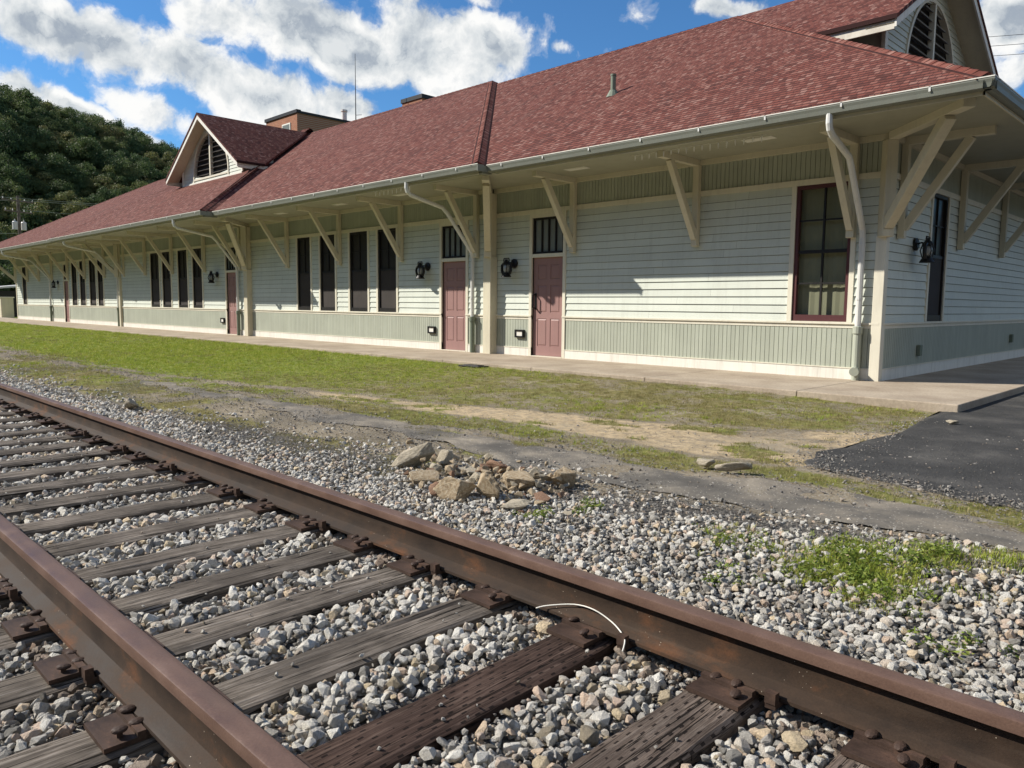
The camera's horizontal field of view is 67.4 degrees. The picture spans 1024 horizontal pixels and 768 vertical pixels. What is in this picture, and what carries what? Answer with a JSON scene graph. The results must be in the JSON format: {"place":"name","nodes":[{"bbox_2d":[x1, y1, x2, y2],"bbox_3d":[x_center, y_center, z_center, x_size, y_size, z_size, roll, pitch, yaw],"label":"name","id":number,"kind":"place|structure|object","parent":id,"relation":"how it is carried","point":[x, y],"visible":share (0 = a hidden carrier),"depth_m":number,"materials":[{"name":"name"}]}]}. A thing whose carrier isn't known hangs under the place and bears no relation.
{"place":"outdoors","nodes":[
{"label":"outdoors","id":0,"kind":"place"},
{"bbox_2d":[0,83,178,290],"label":"wooded hillside","id":1,"kind":"structure","parent":0,"point":[116,159],"depth_m":154.91,"materials":[{"name":"green plant"}]},
{"bbox_2d":[0,317,1023,767],"bbox_3d":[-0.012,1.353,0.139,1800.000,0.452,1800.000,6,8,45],"label":"ground","id":2,"kind":"structure","parent":0,"point":[662,439],"depth_m":7.78,"materials":[{"name":"brown soil"}]},
{"bbox_2d":[0,297,13,317],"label":"utility cabinet","id":3,"kind":"object","parent":2,"relation":"on","point":[6,307],"visible":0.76,"depth_m":48.96,"materials":[{"name":"beige metal"}]},
{"bbox_2d":[0,285,17,316],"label":"storage shed","id":4,"kind":"structure","parent":2,"relation":"on","point":[7,293],"depth_m":53.73,"materials":[{"name":"beige paint"}]},
{"bbox_2d":[0,411,32,416],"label":"crosstie","id":5,"kind":"object","parent":2,"relation":"on","point":[9,414],"visible":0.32,"depth_m":8.76,"materials":[{"name":"grey wood"}]},
{"bbox_2d":[1,196,33,234],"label":"utility pole","id":6,"kind":"object","parent":2,"relation":"on","point":[18,225],"visible":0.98,"depth_m":68.06,"materials":[{"name":"grey wood"}]},
{"bbox_2d":[0,197,93,233],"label":"power lines","id":7,"kind":"object","parent":6,"relation":"attached to","point":[45,202],"visible":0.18,"depth_m":68.51,"materials":[{"name":"paint"}]},
{"bbox_2d":[0,417,45,423],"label":"crosstie","id":8,"kind":"object","parent":2,"relation":"on","point":[14,420],"visible":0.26,"depth_m":8.35,"materials":[{"name":"grey wood"}]},
{"bbox_2d":[0,422,59,430],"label":"crosstie","id":9,"kind":"object","parent":2,"relation":"on","point":[21,426],"visible":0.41,"depth_m":7.96,"materials":[{"name":"grey wood"}]},
{"bbox_2d":[36,417,55,422],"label":"tie plate","id":10,"kind":"object","parent":9,"relation":"on","point":[48,420],"visible":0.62,"depth_m":8.09,"materials":[{"name":"metal"}]},
{"bbox_2d":[0,428,76,438],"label":"crosstie","id":11,"kind":"object","parent":2,"relation":"on","point":[21,433],"visible":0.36,"depth_m":7.54,"materials":[{"name":"grey wood"}]},
{"bbox_2d":[50,423,71,428],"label":"tie plate","id":12,"kind":"object","parent":11,"relation":"on","point":[61,426],"visible":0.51,"depth_m":7.73,"materials":[{"name":"metal"}]},
{"bbox_2d":[0,435,92,448],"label":"crosstie","id":13,"kind":"object","parent":2,"relation":"on","point":[28,441],"visible":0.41,"depth_m":7.12,"materials":[{"name":"grey wood"}]},
{"bbox_2d":[65,428,82,435],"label":"tie plate","id":14,"kind":"object","parent":13,"relation":"on","point":[79,431],"visible":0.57,"depth_m":7.35,"materials":[{"name":"metal"}]},
{"bbox_2d":[0,441,112,457],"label":"crosstie","id":15,"kind":"object","parent":2,"relation":"on","point":[59,447],"visible":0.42,"depth_m":6.74,"materials":[{"name":"grey wood"}]},
{"bbox_2d":[82,435,105,442],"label":"tie plate","id":16,"kind":"object","parent":15,"relation":"on","point":[95,438],"visible":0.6,"depth_m":7.00,"materials":[{"name":"metal"}]},
{"bbox_2d":[0,442,191,471],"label":"crosstie","id":17,"kind":"object","parent":2,"relation":"on","point":[40,460],"visible":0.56,"depth_m":6.30,"materials":[{"name":"grey wood"}]},
{"bbox_2d":[102,443,121,451],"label":"tie plate","id":18,"kind":"object","parent":17,"relation":"on","point":[116,447],"visible":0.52,"depth_m":6.61,"materials":[{"name":"metal"}]},
{"bbox_2d":[0,449,216,484],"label":"crosstie","id":19,"kind":"object","parent":2,"relation":"on","point":[16,476],"visible":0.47,"depth_m":5.89,"materials":[{"name":"grey wood"}]},
{"bbox_2d":[123,451,149,460],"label":"tie plate","id":20,"kind":"object","parent":19,"relation":"on","point":[138,455],"visible":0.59,"depth_m":6.25,"materials":[{"name":"metal"}]},
{"bbox_2d":[0,458,243,500],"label":"crosstie","id":21,"kind":"object","parent":2,"relation":"on","point":[22,491],"visible":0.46,"depth_m":5.47,"materials":[{"name":"grey wood"}]},
{"bbox_2d":[147,460,169,470],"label":"tie plate","id":22,"kind":"object","parent":21,"relation":"on","point":[162,465],"visible":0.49,"depth_m":5.88,"materials":[{"name":"metal"}]},
{"bbox_2d":[124,398,138,408],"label":"rock","id":23,"kind":"object","parent":2,"relation":"on","point":[129,403],"visible":1,"depth_m":9.12,"materials":[{"name":"grey stone"}]},
{"bbox_2d":[0,468,275,518],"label":"crosstie","id":24,"kind":"object","parent":2,"relation":"on","point":[76,501],"visible":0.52,"depth_m":5.06,"materials":[{"name":"grey wood"}]},
{"bbox_2d":[174,472,205,482],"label":"tie plate","id":25,"kind":"object","parent":24,"relation":"on","point":[189,477],"visible":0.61,"depth_m":5.52,"materials":[{"name":"metal"}]},
{"bbox_2d":[17,477,303,536],"bbox_3d":[-2.415,0.861,4.729,2.600,0.170,0.234,-5,9,-44],"label":"crosstie","id":26,"kind":"object","parent":2,"relation":"on","point":[65,524],"visible":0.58,"depth_m":4.69,"materials":[{"name":"grey wood"}]},
{"bbox_2d":[206,484,233,496],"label":"tie plate","id":27,"kind":"object","parent":26,"relation":"on","point":[223,490],"visible":0.52,"depth_m":5.14,"materials":[{"name":"metal"}]},
{"bbox_2d":[43,489,349,557],"bbox_3d":[-2.011,0.901,4.375,0.233,0.170,2.600,8,9,44],"label":"crosstie","id":28,"kind":"object","parent":2,"relation":"on","point":[113,540],"visible":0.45,"depth_m":4.30,"materials":[{"name":"grey wood"}]},
{"bbox_2d":[243,498,280,512],"bbox_3d":[-1.483,0.771,4.880,0.380,0.101,0.190,-5,8,-44],"label":"tie plate","id":29,"kind":"object","parent":28,"relation":"on","point":[261,505],"visible":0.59,"depth_m":4.76,"materials":[{"name":"metal"}]},
{"bbox_2d":[0,383,1023,767],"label":"rail","id":30,"kind":"object","parent":29,"relation":"on","point":[932,721],"visible":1,"depth_m":2.83,"materials":[{"name":"metal"}]},
{"bbox_2d":[318,520,331,530],"bbox_3d":[-1.014,0.795,4.404,0.036,0.054,0.196,6,8,45],"label":"rail anchor","id":31,"kind":"object","parent":30,"relation":"attached to","point":[322,525],"visible":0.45,"depth_m":4.34,"materials":[{"name":"metal"}]},
{"bbox_2d":[430,562,445,574],"bbox_3d":[-0.306,0.873,3.703,0.036,0.054,0.196,6,8,45],"label":"rail anchor","id":32,"kind":"object","parent":30,"relation":"attached to","point":[435,568],"visible":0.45,"depth_m":3.64,"materials":[{"name":"metal"}]},
{"bbox_2d":[536,604,625,651],"bbox_3d":[0.292,0.928,3.022,0.108,0.063,0.478,-4,8,-40],"label":"cord","id":33,"kind":"object","parent":30,"relation":"on","point":[589,608],"visible":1,"depth_m":3.06,"materials":[{"name":"white paint"}]},
{"bbox_2d":[616,633,634,650],"bbox_3d":[0.473,0.960,2.932,0.036,0.054,0.196,6,8,45],"label":"rail anchor","id":34,"kind":"object","parent":30,"relation":"attached to","point":[621,637],"visible":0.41,"depth_m":2.87,"materials":[{"name":"metal"}]},
{"bbox_2d":[764,689,783,710],"bbox_3d":[0.891,1.006,2.518,0.036,0.054,0.196,6,8,45],"label":"rail anchor","id":35,"kind":"object","parent":30,"relation":"attached to","point":[771,699],"visible":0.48,"depth_m":2.45,"materials":[{"name":"metal"}]},
{"bbox_2d":[939,754,956,767],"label":"rail anchor","id":36,"kind":"object","parent":30,"relation":"attached to","point":[945,761],"visible":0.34,"depth_m":2.09,"materials":[{"name":"metal"}]},
{"bbox_2d":[0,505,401,608],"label":"crosstie","id":37,"kind":"object","parent":2,"relation":"on","point":[145,564],"visible":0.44,"depth_m":3.92,"materials":[{"name":"grey wood"}]},
{"bbox_2d":[0,568,80,598],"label":"tie plate","id":38,"kind":"object","parent":37,"relation":"on","point":[5,585],"visible":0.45,"depth_m":3.37,"materials":[{"name":"metal"}]},
{"bbox_2d":[285,515,318,530],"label":"tie plate","id":39,"kind":"object","parent":37,"relation":"on","point":[304,523],"visible":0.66,"depth_m":4.40,"materials":[{"name":"metal"}]},
{"bbox_2d":[0,518,459,659],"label":"crosstie","id":40,"kind":"object","parent":2,"relation":"on","point":[189,592],"visible":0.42,"depth_m":3.52,"materials":[{"name":"grey wood"}]},
{"bbox_2d":[1,597,119,640],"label":"tie plate","id":41,"kind":"object","parent":40,"relation":"on","point":[32,623],"visible":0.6,"depth_m":2.98,"materials":[{"name":"metal"}]},
{"bbox_2d":[333,534,376,552],"bbox_3d":[-0.754,0.851,4.158,0.190,0.097,0.380,6,8,43],"label":"tie plate","id":42,"kind":"object","parent":40,"relation":"on","point":[354,543],"visible":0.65,"depth_m":4.04,"materials":[{"name":"metal"}]},
{"bbox_2d":[0,536,519,714],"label":"crosstie","id":43,"kind":"object","parent":2,"relation":"on","point":[29,687],"visible":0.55,"depth_m":3.12,"materials":[{"name":"grey wood"}]},
{"bbox_2d":[33,631,164,684],"bbox_3d":[-1.480,0.991,2.764,0.190,0.094,0.380,6,8,44],"label":"tie plate","id":44,"kind":"object","parent":43,"relation":"on","point":[67,663],"visible":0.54,"depth_m":2.65,"materials":[{"name":"metal"}]},
{"bbox_2d":[386,555,429,575],"bbox_3d":[-0.413,0.887,3.820,0.190,0.094,0.380,6,8,44],"label":"tie plate","id":45,"kind":"object","parent":43,"relation":"on","point":[409,565],"visible":0.53,"depth_m":3.70,"materials":[{"name":"metal"}]},
{"bbox_2d":[0,562,588,767],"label":"crosstie","id":46,"kind":"object","parent":2,"relation":"on","point":[252,692],"visible":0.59,"depth_m":2.69,"materials":[{"name":"grey wood"}]},
{"bbox_2d":[84,681,233,754],"bbox_3d":[-1.086,1.032,2.373,0.380,0.099,0.190,-5,8,-44],"label":"tie plate","id":47,"kind":"object","parent":46,"relation":"on","point":[122,727],"visible":0.52,"depth_m":2.26,"materials":[{"name":"metal"}]},
{"bbox_2d":[0,514,308,767],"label":"rail","id":48,"kind":"object","parent":47,"relation":"on","point":[192,719],"visible":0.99,"depth_m":2.41,"materials":[{"name":"metal"}]},
{"bbox_2d":[8,586,22,601],"bbox_3d":[-2.076,0.894,3.343,0.036,0.054,0.196,6,8,45],"label":"rail anchor","id":49,"kind":"object","parent":48,"relation":"attached to","point":[13,595],"visible":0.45,"depth_m":3.27,"materials":[{"name":"metal"}]},
{"bbox_2d":[81,664,99,684],"bbox_3d":[-1.368,0.973,2.641,0.036,0.054,0.196,6,8,45],"label":"rail anchor","id":50,"kind":"object","parent":48,"relation":"attached to","point":[88,676],"visible":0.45,"depth_m":2.57,"materials":[{"name":"metal"}]},
{"bbox_2d":[460,584,514,608],"bbox_3d":[-0.028,0.933,3.439,0.190,0.097,0.380,6,8,44],"label":"tie plate","id":51,"kind":"object","parent":46,"relation":"on","point":[485,595],"visible":0.52,"depth_m":3.33,"materials":[{"name":"metal"}]},
{"bbox_2d":[264,109,349,131],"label":"brick building","id":52,"kind":"structure","parent":2,"relation":"on","point":[297,120],"depth_m":61.49,"materials":[{"name":"brown brick"}]},
{"bbox_2d":[389,442,434,468],"bbox_3d":[-0.778,0.588,5.989,0.407,0.166,0.135,-28,10,4],"label":"rock","id":53,"kind":"object","parent":2,"relation":"on","point":[410,457],"visible":0.74,"depth_m":5.94,"materials":[{"name":"grey stone"}]},
{"bbox_2d":[401,94,433,105],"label":"block building","id":54,"kind":"structure","parent":2,"relation":"on","point":[412,99],"depth_m":68.63,"materials":[{"name":"red brick"}]},
{"bbox_2d":[392,466,455,483],"bbox_3d":[-0.636,0.642,5.447,0.569,0.219,0.233,1,6,6],"label":"rock","id":55,"kind":"object","parent":2,"relation":"on","point":[426,476],"visible":0.69,"depth_m":5.42,"materials":[{"name":"beige stone"}]},
{"bbox_2d":[436,449,453,465],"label":"rock","id":56,"kind":"object","parent":2,"relation":"on","point":[445,456],"visible":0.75,"depth_m":6.01,"materials":[{"name":"grey stone"}]},
{"bbox_2d":[433,477,476,501],"bbox_3d":[-0.378,0.693,5.080,0.264,0.178,0.182,5,7,36],"label":"rock","id":57,"kind":"object","parent":2,"relation":"on","point":[450,488],"visible":0.89,"depth_m":5.01,"materials":[{"name":"beige stone"}]},
{"bbox_2d":[300,635,616,767],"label":"crosstie","id":58,"kind":"object","parent":2,"relation":"on","point":[403,735],"visible":0.59,"depth_m":2.46,"materials":[{"name":"brown wood"}]},
{"bbox_2d":[546,616,608,647],"bbox_3d":[0.336,0.971,3.078,0.380,0.092,0.190,-5,8,-45],"label":"tie plate","id":59,"kind":"object","parent":58,"relation":"on","point":[572,629],"visible":0.52,"depth_m":2.97,"materials":[{"name":"metal"}]},
{"bbox_2d":[476,469,509,499],"bbox_3d":[-0.111,0.674,4.960,0.127,0.264,0.402,-16,28,-29],"label":"rock","id":60,"kind":"object","parent":2,"relation":"on","point":[488,486],"visible":0.94,"depth_m":4.95,"materials":[{"name":"beige stone"}]},
{"bbox_2d":[486,460,508,473],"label":"rock","id":61,"kind":"object","parent":2,"relation":"on","point":[492,463],"visible":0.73,"depth_m":5.66,"materials":[{"name":"stone"}]},
{"bbox_2d":[0,0,1023,380],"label":"train station","id":62,"kind":"object","parent":2,"relation":"on","point":[890,130],"visible":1,"depth_m":15.12,"materials":[{"name":"paint"}]},
{"bbox_2d":[21,267,27,303],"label":"window","id":63,"kind":"structure","parent":62,"relation":"in","point":[24,284],"depth_m":44.51,"materials":[{"name":"glass"}]},
{"bbox_2d":[62,263,70,322],"bbox_3d":[-22.499,-4.611,38.825,0.871,3.005,0.125,6,8,45],"label":"doorway","id":64,"kind":"structure","parent":62,"relation":"in","point":[65,285],"depth_m":38.96,"materials":[{"name":"paint"}]},
{"bbox_2d":[70,262,78,304],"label":"window","id":65,"kind":"structure","parent":62,"relation":"in","point":[74,286],"depth_m":37.96,"materials":[{"name":"glass"}]},
{"bbox_2d":[78,261,86,305],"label":"window","id":66,"kind":"structure","parent":62,"relation":"in","point":[82,282],"depth_m":37.07,"materials":[{"name":"glass"}]},
{"bbox_2d":[88,260,97,305],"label":"window","id":67,"kind":"structure","parent":62,"relation":"in","point":[91,268],"depth_m":36.01,"materials":[{"name":"glass"}]},
{"bbox_2d":[96,259,104,305],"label":"window","id":68,"kind":"structure","parent":62,"relation":"in","point":[100,281],"depth_m":35.23,"materials":[{"name":"glass"}]},
{"bbox_2d":[149,253,160,306],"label":"window","id":69,"kind":"structure","parent":62,"relation":"in","point":[154,261],"depth_m":30.48,"materials":[{"name":"glass"}]},
{"bbox_2d":[161,252,172,307],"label":"window","id":70,"kind":"structure","parent":62,"relation":"in","point":[166,278],"depth_m":29.69,"materials":[{"name":"glass"}]},
{"bbox_2d":[176,250,189,307],"bbox_3d":[-12.198,-3.886,28.503,0.996,2.142,0.106,6,8,45],"label":"window","id":71,"kind":"structure","parent":62,"relation":"in","point":[182,255],"depth_m":28.59,"materials":[{"name":"glass"}]},
{"bbox_2d":[191,248,203,307],"bbox_3d":[-11.285,-3.784,27.600,0.937,2.142,0.106,6,8,45],"label":"window","id":72,"kind":"structure","parent":62,"relation":"in","point":[197,274],"depth_m":27.69,"materials":[{"name":"glass"}]},
{"bbox_2d":[224,245,237,334],"bbox_3d":[-9.373,-3.144,25.762,0.937,3.005,0.125,6,8,45],"label":"doorway","id":73,"kind":"structure","parent":62,"relation":"in","point":[230,287],"depth_m":25.90,"materials":[{"name":"paint"}]},
{"bbox_2d":[295,237,312,310],"bbox_3d":[-6.095,-3.219,22.574,0.883,2.142,0.106,6,8,45],"label":"window","id":74,"kind":"structure","parent":62,"relation":"in","point":[303,247],"depth_m":22.63,"materials":[{"name":"glass"}]},
{"bbox_2d":[318,234,337,310],"bbox_3d":[-5.183,-3.117,21.671,0.922,2.142,0.106,6,8,45],"label":"window","id":75,"kind":"structure","parent":62,"relation":"in","point":[327,264],"depth_m":21.76,"materials":[{"name":"glass"}]},
{"bbox_2d":[347,231,369,311],"bbox_3d":[-4.092,-2.996,20.592,0.991,2.142,0.106,6,8,45],"label":"window","id":76,"kind":"structure","parent":62,"relation":"in","point":[358,242],"depth_m":20.64,"materials":[{"name":"glass"}]},
{"bbox_2d":[376,228,398,312],"bbox_3d":[-3.184,-2.895,19.693,0.942,2.142,0.106,6,8,45],"label":"window","id":77,"kind":"structure","parent":62,"relation":"in","point":[387,287],"depth_m":19.77,"materials":[{"name":"glass"}]},
{"bbox_2d":[415,261,430,278],"bbox_3d":[-2.172,-2.734,18.433,0.329,0.412,0.308,6,8,45],"label":"wall lantern","id":78,"kind":"object","parent":62,"relation":"attached to","point":[420,268],"depth_m":18.35,"materials":[{"name":"black metal"}]},
{"bbox_2d":[439,220,468,351],"bbox_3d":[-1.332,-2.262,17.915,1.011,3.005,0.125,6,8,45],"label":"doorway","id":79,"kind":"structure","parent":62,"relation":"in","point":[453,252],"depth_m":17.97,"materials":[{"name":"paint"}]},
{"bbox_2d":[501,258,517,276],"bbox_3d":[-0.088,-2.510,16.540,0.329,0.412,0.308,6,8,45],"label":"wall lantern","id":80,"kind":"object","parent":62,"relation":"attached to","point":[507,265],"depth_m":16.46,"materials":[{"name":"black metal"}]},
{"bbox_2d":[528,210,566,357],"bbox_3d":[0.743,-2.046,15.999,1.020,3.005,0.167,6,8,45],"label":"doorway","id":81,"kind":"structure","parent":62,"relation":"in","point":[547,242],"depth_m":16.04,"materials":[{"name":"paint"}]},
{"bbox_2d":[634,134,765,158],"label":"icicle lights","id":82,"kind":"object","parent":62,"relation":"hanging from","point":[701,147],"visible":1,"depth_m":11.91,"materials":[{"name":"white paint"}]},
{"bbox_2d":[786,180,859,322],"bbox_3d":[4.845,-2.024,11.954,1.030,2.142,0.164,6,8,45],"label":"window","id":83,"kind":"structure","parent":62,"relation":"in","point":[821,271],"depth_m":12.04,"materials":[{"name":"paint"}]},
{"bbox_2d":[913,236,934,262],"bbox_3d":[6.446,-2.102,11.996,0.308,0.412,0.329,6,8,45],"label":"wall lantern","id":84,"kind":"object","parent":62,"relation":"attached to","point":[926,253],"depth_m":11.91,"materials":[{"name":"black metal"}]},
{"bbox_2d":[924,193,951,321],"bbox_3d":[7.185,-2.111,13.006,0.106,2.142,0.980,6,8,45],"label":"window","id":85,"kind":"structure","parent":62,"relation":"in","point":[941,205],"depth_m":13.13,"materials":[{"name":"glass"}]},
{"bbox_2d":[0,347,1023,767],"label":"ballast gravel","id":86,"kind":"structure","parent":2,"relation":"on","point":[592,721],"depth_m":3.25,"materials":[{"name":"grey gravel"}]},
{"bbox_2d":[0,321,1023,613],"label":"lawn grass","id":87,"kind":"structure","parent":2,"relation":"on","point":[18,333],"depth_m":14.65,"materials":[{"name":"green plant"}]},
{"bbox_2d":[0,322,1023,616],"bbox_3d":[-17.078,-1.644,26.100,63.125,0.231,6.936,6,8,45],"label":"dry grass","id":88,"kind":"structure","parent":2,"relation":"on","point":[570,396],"depth_m":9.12,"materials":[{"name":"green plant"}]},
{"bbox_2d":[500,499,530,509],"bbox_3d":[0.023,0.749,4.792,0.188,0.061,0.144,1,6,5],"label":"rock","id":89,"kind":"object","parent":2,"relation":"on","point":[517,504],"visible":1,"depth_m":4.74,"materials":[{"name":"grey stone"}]},
{"bbox_2d":[498,470,535,490],"bbox_3d":[0.031,0.660,5.226,0.285,0.128,0.127,2,6,10],"label":"rock","id":90,"kind":"object","parent":2,"relation":"on","point":[524,477],"visible":0.84,"depth_m":5.19,"materials":[{"name":"beige stone"}]},
{"bbox_2d":[529,467,540,479],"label":"rock","id":91,"kind":"object","parent":2,"relation":"on","point":[533,471],"visible":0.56,"depth_m":5.40,"materials":[{"name":"grey stone"}]},
{"bbox_2d":[534,491,550,501],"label":"rock","id":92,"kind":"object","parent":2,"relation":"on","point":[541,495],"visible":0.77,"depth_m":4.93,"materials":[{"name":"stone"}]},
{"bbox_2d":[551,466,575,488],"bbox_3d":[0.360,0.649,5.278,0.163,0.152,0.117,9,14,21],"label":"rock","id":93,"kind":"object","parent":2,"relation":"on","point":[566,474],"visible":0.84,"depth_m":5.24,"materials":[{"name":"beige stone"}]},
{"bbox_2d":[567,625,830,767],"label":"crosstie","id":94,"kind":"object","parent":2,"relation":"on","point":[697,725],"visible":0.42,"depth_m":2.31,"materials":[{"name":"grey wood"}]},
{"bbox_2d":[686,670,760,711],"bbox_3d":[0.783,1.025,2.636,0.190,0.095,0.380,6,8,45],"label":"tie plate","id":95,"kind":"object","parent":94,"relation":"on","point":[733,694],"visible":0.61,"depth_m":2.53,"materials":[{"name":"metal"}]},
{"bbox_2d":[696,458,714,467],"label":"rock","id":96,"kind":"object","parent":2,"relation":"on","point":[704,462],"visible":1,"depth_m":5.88,"materials":[{"name":"grey stone"}]},
{"bbox_2d":[714,462,752,470],"bbox_3d":[1.650,0.613,5.711,0.277,0.083,0.088,2,6,10],"label":"rock","id":97,"kind":"object","parent":2,"relation":"on","point":[733,466],"visible":1,"depth_m":5.69,"materials":[{"name":"grey stone"}]},
{"bbox_2d":[513,496,1018,659],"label":"weeds","id":98,"kind":"object","parent":2,"relation":"on","point":[853,555],"visible":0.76,"depth_m":3.67,"materials":[{"name":"green plant"}]},
{"bbox_2d":[825,672,971,767],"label":"crosstie","id":99,"kind":"object","parent":2,"relation":"on","point":[839,760],"visible":0.06,"depth_m":2.18,"materials":[{"name":"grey wood"}]},
{"bbox_2d":[841,729,929,767],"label":"tie plate","id":100,"kind":"object","parent":99,"relation":"on","point":[870,748],"visible":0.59,"depth_m":2.18,"materials":[{"name":"metal"}]},
{"bbox_2d":[804,392,1023,509],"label":"parking lot","id":101,"kind":"structure","parent":2,"relation":"on","point":[961,444],"depth_m":6.40,"materials":[{"name":"grey asphalt"}]},
{"bbox_2d":[0,317,1023,411],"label":"sidewalk","id":102,"kind":"structure","parent":0,"point":[959,389],"depth_m":12.27,"materials":[{"name":"concrete"}]},
{"bbox_2d":[0,0,1023,148],"label":"sky","id":103,"kind":"structure","parent":0,"point":[150,65],"materials":[{"name":"blue"}]},
{"bbox_2d":[140,380,1023,550],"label":"old pavement","id":104,"kind":"structure","parent":0,"point":[910,517],"depth_m":5.25,"materials":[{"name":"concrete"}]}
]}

